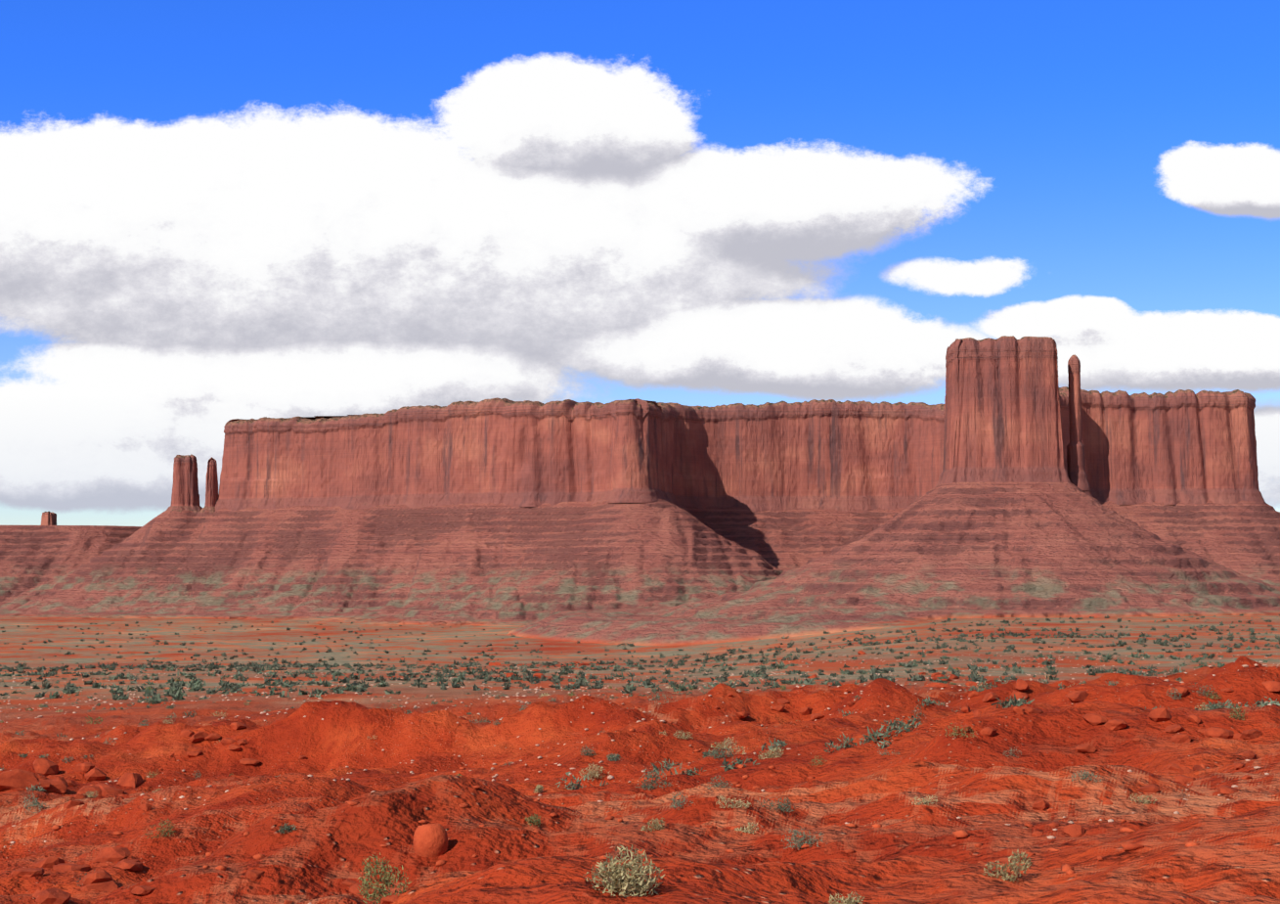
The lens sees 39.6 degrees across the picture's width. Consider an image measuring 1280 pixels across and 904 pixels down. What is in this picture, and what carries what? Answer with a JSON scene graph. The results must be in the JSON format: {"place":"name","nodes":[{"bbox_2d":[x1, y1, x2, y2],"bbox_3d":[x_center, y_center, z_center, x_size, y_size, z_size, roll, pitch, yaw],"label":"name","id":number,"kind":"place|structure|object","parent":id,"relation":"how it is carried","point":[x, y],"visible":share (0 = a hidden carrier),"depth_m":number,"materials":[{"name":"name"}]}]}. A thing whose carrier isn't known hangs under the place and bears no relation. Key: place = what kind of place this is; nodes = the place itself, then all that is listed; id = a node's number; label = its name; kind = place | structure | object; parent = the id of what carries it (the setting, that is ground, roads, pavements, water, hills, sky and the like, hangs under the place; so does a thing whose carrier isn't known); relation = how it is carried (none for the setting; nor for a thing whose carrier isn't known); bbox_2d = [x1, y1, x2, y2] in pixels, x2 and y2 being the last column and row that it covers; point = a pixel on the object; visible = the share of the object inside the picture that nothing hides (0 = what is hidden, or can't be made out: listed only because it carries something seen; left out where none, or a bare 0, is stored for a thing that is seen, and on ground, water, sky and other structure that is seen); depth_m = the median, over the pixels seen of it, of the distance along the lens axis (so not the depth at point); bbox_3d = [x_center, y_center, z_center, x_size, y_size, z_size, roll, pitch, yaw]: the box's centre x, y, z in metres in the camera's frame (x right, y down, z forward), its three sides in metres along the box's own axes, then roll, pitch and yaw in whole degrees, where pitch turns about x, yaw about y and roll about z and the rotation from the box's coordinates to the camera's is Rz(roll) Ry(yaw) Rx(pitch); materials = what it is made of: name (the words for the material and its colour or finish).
{"place":"outdoors","nodes":[
{"label":"outdoors","id":0,"kind":"place"},
{"bbox_2d":[0,615,1279,903],"bbox_3d":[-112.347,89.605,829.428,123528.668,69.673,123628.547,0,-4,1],"label":"ground","id":1,"kind":"structure","parent":0,"point":[984,787],"depth_m":57.32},
{"bbox_2d":[413,822,448,857],"bbox_3d":[-3.062,5.669,25.768,0.559,0.589,0.365,-3,-5,40],"label":"boulder","id":2,"kind":"object","parent":1,"relation":"on","point":[430,840],"visible":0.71,"depth_m":25.62,"materials":[{"name":"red stone"}]},
{"bbox_2d":[0,665,1244,903],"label":"desert shrubs","id":3,"kind":"object","parent":1,"relation":"on","point":[616,877],"visible":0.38,"depth_m":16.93,"materials":[{"name":"green plant"}]},
{"bbox_2d":[0,675,1272,903],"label":"pale stones","id":4,"kind":"object","parent":1,"relation":"on","point":[847,822],"visible":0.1,"depth_m":38.68,"materials":[{"name":"beige stone"}]},
{"bbox_2d":[0,613,1279,704],"bbox_3d":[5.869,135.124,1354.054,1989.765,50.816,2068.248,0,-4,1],"label":"desert shrubs","id":5,"kind":"object","parent":1,"relation":"on","point":[646,682],"visible":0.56,"depth_m":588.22,"materials":[{"name":"green plant"}]},
{"bbox_2d":[0,650,1279,903],"bbox_3d":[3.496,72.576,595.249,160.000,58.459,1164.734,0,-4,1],"label":"rubble rocks","id":6,"kind":"object","parent":1,"relation":"on","point":[100,879],"visible":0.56,"depth_m":52.28,"materials":[{"name":"red stone"}]},
{"bbox_2d":[0,649,1279,791],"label":"slope shrubs","id":7,"kind":"object","parent":1,"relation":"on","point":[727,767],"visible":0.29,"depth_m":66.91,"materials":[{"name":"green plant"}]},
{"bbox_2d":[0,645,1279,843],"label":"desert shrubs","id":8,"kind":"object","parent":1,"relation":"on","point":[536,688],"visible":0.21,"depth_m":291.57,"materials":[{"name":"green plant"}]},
{"bbox_2d":[0,481,1279,645],"bbox_3d":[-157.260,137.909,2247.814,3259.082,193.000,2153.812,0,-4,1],"label":"talus slopes","id":9,"kind":"structure","parent":1,"relation":"on","point":[663,572],"depth_m":2536.04,"materials":[{"name":"brown stone"}]},
{"bbox_2d":[40,510,56,525],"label":"rock tower","id":10,"kind":"structure","parent":9,"relation":"on","point":[49,517],"depth_m":3257.30,"materials":[{"name":"stone"}]},
{"bbox_2d":[167,453,202,514],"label":"rock tower","id":11,"kind":"structure","parent":9,"relation":"on","point":[185,494],"depth_m":3041.96,"materials":[{"name":"stone"}]},
{"bbox_2d":[197,456,218,514],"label":"rock tower","id":12,"kind":"structure","parent":9,"relation":"on","point":[211,491],"depth_m":3045.55,"materials":[{"name":"stone"}]},
{"bbox_2d":[1066,353,1091,490],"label":"rock spire","id":13,"kind":"structure","parent":9,"relation":"on","point":[1076,464],"depth_m":1985.89,"materials":[{"name":"stone"}]},
{"bbox_2d":[51,682,1261,899],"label":"pebbles","id":14,"kind":"object","parent":1,"relation":"on","point":[1067,868],"visible":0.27,"depth_m":25.60,"materials":[{"name":"red stone"}]},
{"bbox_2d":[0,0,1279,526],"label":"sky","id":15,"kind":"structure","parent":0,"point":[213,213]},
{"bbox_2d":[214,386,1266,511],"bbox_3d":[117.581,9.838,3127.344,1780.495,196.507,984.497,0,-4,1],"label":"mesa cliff","id":16,"kind":"structure","parent":0,"point":[1188,446],"depth_m":2911.46,"materials":[{"name":"stone"}]},
{"bbox_2d":[935,335,1070,485],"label":"butte","id":17,"kind":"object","parent":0,"point":[1002,418],"depth_m":1958.63,"materials":[{"name":"stone"}]}
]}

